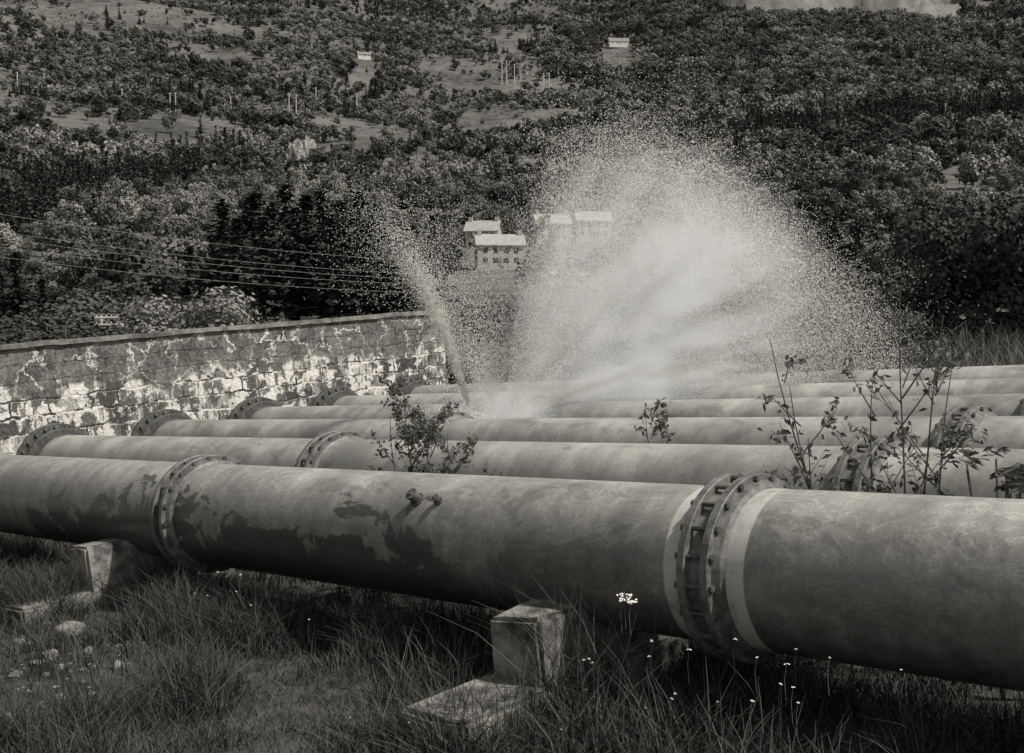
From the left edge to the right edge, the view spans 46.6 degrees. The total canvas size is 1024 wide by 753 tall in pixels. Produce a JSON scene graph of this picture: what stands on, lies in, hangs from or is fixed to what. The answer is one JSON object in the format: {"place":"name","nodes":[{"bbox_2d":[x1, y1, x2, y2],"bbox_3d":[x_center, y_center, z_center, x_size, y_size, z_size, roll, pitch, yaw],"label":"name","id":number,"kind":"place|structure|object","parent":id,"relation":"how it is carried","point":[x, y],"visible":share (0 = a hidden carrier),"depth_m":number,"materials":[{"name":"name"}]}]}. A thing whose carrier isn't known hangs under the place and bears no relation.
{"place":"outdoors","nodes":[
{"label":"outdoors","id":0,"kind":"place"},
{"bbox_2d":[0,0,1023,752],"bbox_3d":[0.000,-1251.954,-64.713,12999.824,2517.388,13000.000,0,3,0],"label":"terrain","id":1,"kind":"structure","parent":0,"point":[468,118],"depth_m":660.37,"materials":[{"name":"plant"}]},
{"bbox_2d":[0,251,41,318],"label":"spruce tree","id":2,"kind":"object","parent":1,"relation":"on","point":[16,300],"visible":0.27,"depth_m":87.58,"materials":[{"name":"black plant"}]},
{"bbox_2d":[0,309,45,336],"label":"broadleaf tree","id":3,"kind":"object","parent":1,"relation":"on","point":[14,319],"visible":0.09,"depth_m":81.53,"materials":[{"name":"black plant"}]},
{"bbox_2d":[25,278,53,317],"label":"spruce tree","id":4,"kind":"object","parent":1,"relation":"on","point":[40,282],"visible":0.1,"depth_m":91.72,"materials":[{"name":"black plant"}]},
{"bbox_2d":[0,314,125,343],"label":"broadleaf tree","id":5,"kind":"object","parent":1,"relation":"on","point":[28,333],"visible":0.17,"depth_m":70.08,"materials":[{"name":"grey plant"}]},
{"bbox_2d":[22,303,126,335],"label":"broadleaf tree","id":6,"kind":"object","parent":1,"relation":"on","point":[76,318],"visible":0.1,"depth_m":77.63,"materials":[{"name":"black plant"}]},
{"bbox_2d":[2,621,156,717],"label":"scattered stones","id":7,"kind":"object","parent":1,"relation":"on","point":[58,633],"visible":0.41,"depth_m":10.23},
{"bbox_2d":[0,539,234,626],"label":"concrete pier","id":8,"kind":"structure","parent":1,"relation":"on","point":[99,556],"depth_m":12.15,"materials":[{"name":"concrete"}]},
{"bbox_2d":[54,290,196,327],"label":"broadleaf tree","id":9,"kind":"object","parent":1,"relation":"on","point":[102,303],"visible":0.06,"depth_m":82.72,"materials":[{"name":"grey plant"}]},
{"bbox_2d":[94,306,241,335],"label":"broadleaf tree","id":10,"kind":"object","parent":1,"relation":"on","point":[110,326],"visible":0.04,"depth_m":72.11,"materials":[{"name":"grey plant"}]},
{"bbox_2d":[97,572,249,649],"bbox_3d":[-2.819,2.078,10.638,1.377,0.627,1.212,1,3,17],"label":"grass tuft","id":11,"kind":"object","parent":1,"relation":"on","point":[177,612],"visible":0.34,"depth_m":10.54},
{"bbox_2d":[169,246,201,310],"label":"spruce tree","id":12,"kind":"object","parent":1,"relation":"on","point":[189,250],"visible":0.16,"depth_m":111.39,"materials":[{"name":"black plant"}]},
{"bbox_2d":[112,285,266,335],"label":"broadleaf tree","id":13,"kind":"object","parent":1,"relation":"on","point":[211,316],"visible":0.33,"depth_m":64.09,"materials":[{"name":"grey plant"}]},
{"bbox_2d":[181,231,219,313],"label":"spruce tree","id":14,"kind":"object","parent":1,"relation":"on","point":[209,250],"visible":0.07,"depth_m":107.31,"materials":[{"name":"black plant"}]},
{"bbox_2d":[180,198,250,315],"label":"spruce tree","id":15,"kind":"object","parent":1,"relation":"on","point":[222,208],"visible":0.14,"depth_m":95.27,"materials":[{"name":"black plant"}]},
{"bbox_2d":[0,313,447,454],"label":"masonry wall","id":16,"kind":"structure","parent":1,"relation":"on","point":[116,388],"depth_m":20.27,"materials":[{"name":"stone"}]},
{"bbox_2d":[0,309,443,349],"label":"coping","id":17,"kind":"object","parent":16,"relation":"on","point":[157,334],"visible":0.88,"depth_m":20.16,"materials":[{"name":"concrete"}]},
{"bbox_2d":[204,217,267,314],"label":"spruce tree","id":18,"kind":"object","parent":1,"relation":"on","point":[236,229],"visible":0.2,"depth_m":87.39,"materials":[{"name":"black plant"}]},
{"bbox_2d":[156,582,348,668],"bbox_3d":[-2.177,2.052,10.030,1.624,0.632,1.568,0,3,0],"label":"grass tuft","id":19,"kind":"object","parent":1,"relation":"on","point":[255,616],"visible":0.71,"depth_m":9.85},
{"bbox_2d":[230,190,274,295],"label":"spruce tree","id":20,"kind":"object","parent":1,"relation":"on","point":[253,203],"visible":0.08,"depth_m":99.28,"materials":[{"name":"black plant"}]},
{"bbox_2d":[232,213,300,324],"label":"spruce tree","id":21,"kind":"object","parent":1,"relation":"on","point":[256,285],"visible":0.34,"depth_m":83.34,"materials":[{"name":"black plant"}]},
{"bbox_2d":[242,199,304,312],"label":"spruce tree","id":22,"kind":"object","parent":1,"relation":"on","point":[271,211],"visible":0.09,"depth_m":91.33,"materials":[{"name":"black plant"}]},
{"bbox_2d":[266,182,303,257],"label":"spruce tree","id":23,"kind":"object","parent":1,"relation":"on","point":[284,196],"visible":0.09,"depth_m":103.22,"materials":[{"name":"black plant"}]},
{"bbox_2d":[2,214,583,293],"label":"overhead wires","id":24,"kind":"object","parent":1,"relation":"on","point":[253,262],"visible":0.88,"depth_m":67.99,"materials":[{"name":"metal"}]},
{"bbox_2d":[270,207,326,319],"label":"spruce tree","id":25,"kind":"object","parent":1,"relation":"on","point":[298,278],"visible":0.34,"depth_m":85.29,"materials":[{"name":"black plant"}]},
{"bbox_2d":[282,136,315,168],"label":"rock outcrop","id":26,"kind":"object","parent":1,"relation":"on","point":[297,149],"visible":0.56,"depth_m":493.17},
{"bbox_2d":[279,193,325,313],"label":"spruce tree","id":27,"kind":"object","parent":1,"relation":"on","point":[308,206],"visible":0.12,"depth_m":94.28,"materials":[{"name":"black plant"}]},
{"bbox_2d":[293,188,345,264],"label":"spruce tree","id":28,"kind":"object","parent":1,"relation":"on","point":[321,198],"visible":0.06,"depth_m":101.19,"materials":[{"name":"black plant"}]},
{"bbox_2d":[297,212,370,322],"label":"spruce tree","id":29,"kind":"object","parent":1,"relation":"on","point":[333,307],"visible":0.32,"depth_m":83.46,"materials":[{"name":"black plant"}]},
{"bbox_2d":[307,199,378,313],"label":"spruce tree","id":30,"kind":"object","parent":1,"relation":"on","point":[340,205],"visible":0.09,"depth_m":89.41,"materials":[{"name":"black plant"}]},
{"bbox_2d":[333,191,390,285],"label":"spruce tree","id":31,"kind":"object","parent":1,"relation":"on","point":[358,203],"visible":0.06,"depth_m":98.22,"materials":[{"name":"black plant"}]},
{"bbox_2d":[295,616,443,689],"bbox_3d":[-0.962,2.049,8.900,1.235,0.502,1.145,2,3,30],"label":"grass tuft","id":32,"kind":"object","parent":1,"relation":"on","point":[358,655],"visible":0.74,"depth_m":8.88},
{"bbox_2d":[341,217,406,314],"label":"spruce tree","id":33,"kind":"object","parent":1,"relation":"on","point":[371,301],"visible":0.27,"depth_m":85.33,"materials":[{"name":"black plant"}]},
{"bbox_2d":[354,203,401,311],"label":"spruce tree","id":34,"kind":"object","parent":1,"relation":"on","point":[379,229],"visible":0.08,"depth_m":93.38,"materials":[{"name":"black plant"}]},
{"bbox_2d":[366,410,422,471],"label":"leafy shrub","id":35,"kind":"object","parent":1,"relation":"on","point":[413,428],"visible":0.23,"depth_m":11.38,"materials":[{"name":"black plant"}]},
{"bbox_2d":[376,237,425,312],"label":"spruce tree","id":36,"kind":"object","parent":1,"relation":"on","point":[399,297],"visible":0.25,"depth_m":85.54,"materials":[{"name":"black plant"}]},
{"bbox_2d":[379,214,429,305],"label":"spruce tree","id":37,"kind":"object","parent":1,"relation":"on","point":[397,219],"visible":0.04,"depth_m":99.35,"materials":[{"name":"black plant"}]},
{"bbox_2d":[389,224,443,309],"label":"spruce tree","id":38,"kind":"object","parent":1,"relation":"on","point":[412,228],"visible":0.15,"depth_m":91.38,"materials":[{"name":"black plant"}]},
{"bbox_2d":[368,370,475,598],"bbox_3d":[-0.933,1.032,11.157,0.798,2.177,1.031,2,4,39],"label":"leafy shrub","id":39,"kind":"object","parent":1,"relation":"on","point":[392,388],"visible":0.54,"depth_m":11.13,"materials":[{"name":"black plant"}]},
{"bbox_2d":[366,604,494,703],"bbox_3d":[-0.532,1.986,8.479,1.326,0.602,1.273,0,3,0],"label":"grass tuft","id":40,"kind":"object","parent":1,"relation":"on","point":[421,659],"visible":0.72,"depth_m":8.54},
{"bbox_2d":[391,401,469,473],"bbox_3d":[-0.796,1.175,10.877,0.776,1.885,0.888,0,3,8],"label":"leafy shrub","id":41,"kind":"object","parent":1,"relation":"on","point":[414,413],"visible":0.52,"depth_m":10.99,"materials":[{"name":"black plant"}]},
{"bbox_2d":[394,309,475,349],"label":"broadleaf tree","id":42,"kind":"object","parent":1,"relation":"on","point":[456,332],"visible":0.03,"depth_m":84.12,"materials":[{"name":"grey plant"}]},
{"bbox_2d":[422,251,452,308],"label":"spruce tree","id":43,"kind":"object","parent":1,"relation":"on","point":[432,271],"visible":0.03,"depth_m":104.51,"materials":[{"name":"grey plant"}]},
{"bbox_2d":[424,419,496,475],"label":"leafy shrub","id":44,"kind":"object","parent":1,"relation":"on","point":[465,448],"visible":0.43,"depth_m":10.69,"materials":[{"name":"black plant"}]},
{"bbox_2d":[409,300,514,351],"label":"broadleaf tree","id":45,"kind":"object","parent":1,"relation":"on","point":[482,323],"visible":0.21,"depth_m":88.06,"materials":[{"name":"grey plant"}]},
{"bbox_2d":[463,217,503,254],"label":"cottage","id":46,"kind":"structure","parent":1,"relation":"on","point":[470,224],"depth_m":255.60,"materials":[{"name":"white stone"}]},
{"bbox_2d":[444,298,525,322],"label":"broadleaf tree","id":47,"kind":"object","parent":1,"relation":"on","point":[483,307],"visible":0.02,"depth_m":109.00,"materials":[{"name":"grey plant"}]},
{"bbox_2d":[1,532,992,710],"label":"grass between pipes","id":48,"kind":"object","parent":1,"relation":"on","point":[252,575],"depth_m":10.99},
{"bbox_2d":[94,574,900,749],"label":"flower stems","id":49,"kind":"object","parent":1,"relation":"on","point":[651,673],"visible":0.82,"depth_m":6.82,"materials":[{"name":"grey plant"}]},
{"bbox_2d":[473,230,526,269],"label":"cottage","id":50,"kind":"structure","parent":1,"relation":"on","point":[500,239],"depth_m":225.78,"materials":[{"name":"white stone"}]},
{"bbox_2d":[483,248,518,262],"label":"windows","id":51,"kind":"structure","parent":50,"relation":"in","point":[485,250],"depth_m":225.52,"materials":[{"name":"grey glass"}]},
{"bbox_2d":[445,335,565,383],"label":"broadleaf tree","id":52,"kind":"object","parent":1,"relation":"on","point":[451,380],"visible":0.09,"depth_m":52.08,"materials":[{"name":"grey plant"}]},
{"bbox_2d":[0,0,1013,247],"bbox_3d":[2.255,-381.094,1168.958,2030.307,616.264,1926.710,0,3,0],"label":"hillside scrub","id":53,"kind":"object","parent":1,"relation":"on","point":[350,70],"visible":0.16,"depth_m":1026.97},
{"bbox_2d":[0,0,1023,313],"bbox_3d":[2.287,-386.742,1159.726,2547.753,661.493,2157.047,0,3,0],"label":"hillside woodland","id":54,"kind":"object","parent":1,"relation":"on","point":[104,186],"visible":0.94,"depth_m":551.31,"materials":[{"name":"plant"}]},
{"bbox_2d":[0,531,1023,752],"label":"foreground grass","id":55,"kind":"structure","parent":1,"relation":"on","point":[60,732],"depth_m":8.14,"materials":[{"name":"plant"}]},
{"bbox_2d":[467,310,560,344],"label":"broadleaf tree","id":56,"kind":"object","parent":1,"relation":"on","point":[517,327],"visible":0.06,"depth_m":92.65,"materials":[{"name":"grey plant"}]},
{"bbox_2d":[143,574,900,707],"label":"wild flowers","id":57,"kind":"object","parent":1,"relation":"on","point":[621,599],"visible":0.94,"depth_m":7.10,"materials":[{"name":"white plant"}]},
{"bbox_2d":[423,632,624,749],"bbox_3d":[0.258,1.916,7.366,1.015,0.695,1.279,3,4,45],"label":"grass tuft","id":58,"kind":"object","parent":1,"relation":"on","point":[533,701],"visible":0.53,"depth_m":7.31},
{"bbox_2d":[444,335,603,380],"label":"broadleaf tree","id":59,"kind":"object","parent":1,"relation":"on","point":[461,344],"visible":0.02,"depth_m":57.20,"materials":[{"name":"grey plant"}]},
{"bbox_2d":[491,294,588,329],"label":"broadleaf tree","id":60,"kind":"object","parent":1,"relation":"on","point":[522,316],"visible":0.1,"depth_m":98.51,"materials":[{"name":"grey plant"}]},
{"bbox_2d":[402,600,695,752],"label":"concrete pier","id":61,"kind":"structure","parent":1,"relation":"on","point":[532,609],"depth_m":7.79,"materials":[{"name":"concrete"}]},
{"bbox_2d":[0,454,1023,691],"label":"water pipe","id":62,"kind":"object","parent":61,"relation":"on","point":[764,567],"visible":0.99,"depth_m":7.67,"materials":[{"name":"metal"}]},
{"bbox_2d":[130,405,1023,448],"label":"water pipe","id":63,"kind":"object","parent":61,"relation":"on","point":[1005,431],"visible":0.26,"depth_m":12.50,"materials":[{"name":"metal"}]},
{"bbox_2d":[388,365,1023,394],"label":"water pipe","id":64,"kind":"object","parent":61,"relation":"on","point":[420,386],"visible":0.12,"depth_m":16.79,"materials":[{"name":"metal"}]},
{"bbox_2d":[531,210,572,245],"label":"cottage","id":65,"kind":"structure","parent":1,"relation":"on","point":[542,238],"depth_m":274.48,"materials":[{"name":"white stone"}]},
{"bbox_2d":[474,331,665,381],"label":"broadleaf tree","id":66,"kind":"object","parent":1,"relation":"on","point":[588,350],"visible":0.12,"depth_m":54.04,"materials":[{"name":"grey plant"}]},
{"bbox_2d":[426,556,726,749],"bbox_3d":[0.427,1.699,7.288,1.912,1.168,2.215,0,3,0],"label":"grass tuft","id":67,"kind":"object","parent":1,"relation":"on","point":[607,651],"visible":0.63,"depth_m":7.42,"materials":[{"name":"plant"}]},
{"bbox_2d":[572,208,612,241],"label":"cottage","id":68,"kind":"structure","parent":1,"relation":"on","point":[589,222],"depth_m":276.65,"materials":[{"name":"white stone"}]},
{"bbox_2d":[538,293,681,351],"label":"broadleaf tree","id":69,"kind":"object","parent":1,"relation":"on","point":[605,318],"visible":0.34,"depth_m":89.50,"materials":[{"name":"grey plant"}]},
{"bbox_2d":[519,335,703,380],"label":"broadleaf tree","id":70,"kind":"object","parent":1,"relation":"on","point":[632,356],"visible":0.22,"depth_m":51.94,"materials":[{"name":"grey plant"}]},
{"bbox_2d":[607,37,628,47],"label":"cottage","id":71,"kind":"structure","parent":1,"relation":"on","point":[618,42],"depth_m":1197.59,"materials":[{"name":"stone"}]},
{"bbox_2d":[515,641,762,752],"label":"grass tuft","id":72,"kind":"object","parent":1,"relation":"on","point":[634,726],"visible":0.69,"depth_m":6.89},
{"bbox_2d":[634,397,671,442],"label":"leafy shrub","id":73,"kind":"object","parent":1,"relation":"on","point":[664,416],"visible":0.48,"depth_m":11.56,"materials":[{"name":"grey plant"}]},
{"bbox_2d":[601,290,717,324],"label":"broadleaf tree","id":74,"kind":"object","parent":1,"relation":"on","point":[691,301],"visible":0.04,"depth_m":99.55,"materials":[{"name":"grey plant"}]},
{"bbox_2d":[654,418,675,443],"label":"leafy shrub","id":75,"kind":"object","parent":1,"relation":"on","point":[661,425],"visible":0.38,"depth_m":11.23,"materials":[{"name":"black plant"}]},
{"bbox_2d":[638,281,713,386],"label":"birch sapling","id":76,"kind":"object","parent":1,"relation":"on","point":[681,330],"visible":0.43,"depth_m":17.84,"materials":[{"name":"grey plant"}]},
{"bbox_2d":[612,298,745,344],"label":"broadleaf tree","id":77,"kind":"object","parent":1,"relation":"on","point":[690,318],"visible":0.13,"depth_m":87.20,"materials":[{"name":"grey plant"}]},
{"bbox_2d":[592,331,775,375],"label":"broadleaf tree","id":78,"kind":"object","parent":1,"relation":"on","point":[748,332],"visible":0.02,"depth_m":54.14,"materials":[{"name":"grey plant"}]},
{"bbox_2d":[555,659,843,752],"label":"grass tuft","id":79,"kind":"object","parent":1,"relation":"on","point":[687,747],"visible":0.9,"depth_m":6.55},
{"bbox_2d":[645,329,788,376],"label":"broadleaf tree","id":80,"kind":"object","parent":1,"relation":"on","point":[717,349],"visible":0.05,"depth_m":52.52,"materials":[{"name":"grey plant"}]},
{"bbox_2d":[682,290,788,321],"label":"broadleaf tree","id":81,"kind":"object","parent":1,"relation":"on","point":[726,303],"visible":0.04,"depth_m":87.17,"materials":[{"name":"grey plant"}]},
{"bbox_2d":[607,680,885,752],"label":"grass tuft","id":82,"kind":"object","parent":1,"relation":"on","point":[777,751],"visible":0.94,"depth_m":6.23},
{"bbox_2d":[673,332,862,374],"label":"broadleaf tree","id":83,"kind":"object","parent":1,"relation":"on","point":[725,351],"visible":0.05,"depth_m":50.23,"materials":[{"name":"grey plant"}]},
{"bbox_2d":[541,322,1023,380],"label":"bank grass","id":84,"kind":"structure","parent":1,"relation":"on","point":[994,358],"depth_m":30.00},
{"bbox_2d":[706,286,868,345],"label":"broadleaf tree","id":85,"kind":"object","parent":1,"relation":"on","point":[792,305],"visible":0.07,"depth_m":81.09,"materials":[{"name":"grey plant"}]},
{"bbox_2d":[756,386,839,664],"bbox_3d":[2.027,1.038,7.923,0.706,1.937,0.739,-3,4,-45],"label":"willow sapling","id":86,"kind":"object","parent":1,"relation":"on","point":[769,398],"visible":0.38,"depth_m":7.99,"materials":[{"name":"black plant"}]},
{"bbox_2d":[734,299,865,336],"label":"broadleaf tree","id":87,"kind":"object","parent":1,"relation":"on","point":[764,323],"visible":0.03,"depth_m":71.49,"materials":[{"name":"grey plant"}]},
{"bbox_2d":[757,340,876,490],"bbox_3d":[2.012,0.872,7.997,0.652,2.251,0.797,3,4,43],"label":"willow sapling","id":88,"kind":"object","parent":1,"relation":"on","point":[790,362],"visible":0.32,"depth_m":7.97,"materials":[{"name":"black plant"}]},
{"bbox_2d":[770,296,874,339],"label":"broadleaf tree","id":89,"kind":"object","parent":1,"relation":"on","point":[805,327],"visible":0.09,"depth_m":64.79,"materials":[{"name":"grey plant"}]},
{"bbox_2d":[730,331,927,372],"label":"broadleaf tree","id":90,"kind":"object","parent":1,"relation":"on","point":[800,343],"visible":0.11,"depth_m":47.88,"materials":[{"name":"grey plant"}]},
{"bbox_2d":[821,352,921,492],"bbox_3d":[2.375,0.909,8.171,0.749,2.145,0.679,2,4,35],"label":"willow sapling","id":91,"kind":"object","parent":1,"relation":"on","point":[887,489],"visible":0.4,"depth_m":8.09,"materials":[{"name":"black plant"}]},
{"bbox_2d":[823,307,937,368],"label":"alder tree","id":92,"kind":"object","parent":1,"relation":"on","point":[918,324],"visible":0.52,"depth_m":46.99,"materials":[{"name":"grey plant"}]},
{"bbox_2d":[814,290,965,673],"bbox_3d":[2.446,0.710,7.780,1.052,2.552,0.572,0,3,0],"label":"willow sapling","id":93,"kind":"object","parent":1,"relation":"on","point":[935,477],"visible":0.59,"depth_m":7.75,"materials":[{"name":"black plant"}]},
{"bbox_2d":[849,259,978,355],"bbox_3d":[18.838,-1.394,54.042,7.005,8.000,5.564,-2,3,-31],"label":"alder tree","id":94,"kind":"object","parent":1,"relation":"on","point":[893,288],"visible":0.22,"depth_m":52.95,"materials":[{"name":"black plant"}]},
{"bbox_2d":[853,308,1009,673],"bbox_3d":[2.594,0.769,7.820,1.018,2.440,0.791,0,3,0],"label":"willow sapling","id":95,"kind":"object","parent":1,"relation":"on","point":[948,343],"visible":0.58,"depth_m":7.75,"materials":[{"name":"black plant"}]},
{"bbox_2d":[881,370,987,495],"bbox_3d":[2.796,0.968,7.823,0.683,2.022,0.513,0,3,0],"label":"willow sapling","id":96,"kind":"object","parent":1,"relation":"on","point":[966,432],"visible":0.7,"depth_m":7.80,"materials":[{"name":"black plant"}]},
{"bbox_2d":[859,188,1018,312],"bbox_3d":[21.030,-2.839,55.991,8.513,11.667,6.762,-1,3,-13],"label":"alder tree","id":97,"kind":"object","parent":1,"relation":"on","point":[944,212],"visible":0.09,"depth_m":55.41,"materials":[{"name":"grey plant"}]},
{"bbox_2d":[890,176,1023,355],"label":"alder tree","id":98,"kind":"object","parent":1,"relation":"on","point":[956,244],"visible":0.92,"depth_m":48.81,"materials":[{"name":"black plant"}]},
{"bbox_2d":[937,193,1023,350],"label":"alder tree","id":99,"kind":"object","parent":1,"relation":"on","point":[1017,233],"visible":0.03,"depth_m":50.05,"materials":[{"name":"black plant"}]},
{"bbox_2d":[951,446,1023,699],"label":"rhododendron","id":100,"kind":"object","parent":1,"relation":"on","point":[967,453],"visible":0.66,"depth_m":7.17,"materials":[{"name":"black plant"}]},
{"bbox_2d":[990,463,1023,498],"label":"rhododendron","id":101,"kind":"object","parent":1,"relation":"on","point":[1008,475],"visible":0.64,"depth_m":6.95,"materials":[{"name":"black plant"}]},
{"bbox_3d":[7.896,1.491,6.810,0.626,1.169,11.226,-2,4,45],"label":"concrete pier","id":102,"kind":"object","parent":1,"relation":"on","visible":0},
{"bbox_2d":[227,394,1023,419],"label":"water pipe","id":103,"kind":"object","parent":102,"relation":"on","point":[269,408],"visible":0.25,"depth_m":13.99,"materials":[{"name":"metal"}]},
{"bbox_2d":[16,423,1023,498],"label":"water pipe","id":104,"kind":"object","parent":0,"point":[696,464],"visible":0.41,"depth_m":10.46,"materials":[{"name":"metal"}]},
{"bbox_2d":[310,378,1023,405],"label":"water pipe","id":105,"kind":"object","parent":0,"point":[337,396],"visible":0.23,"depth_m":15.59,"materials":[{"name":"metal"}]},
{"bbox_2d":[265,34,995,428],"bbox_3d":[2.249,-1.441,16.007,11.053,6.226,3.574,-1,3,-16],"label":"water spray","id":106,"kind":"object","parent":105,"relation":"on","point":[495,386],"visible":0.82,"depth_m":15.77,"materials":[{"name":"white"}]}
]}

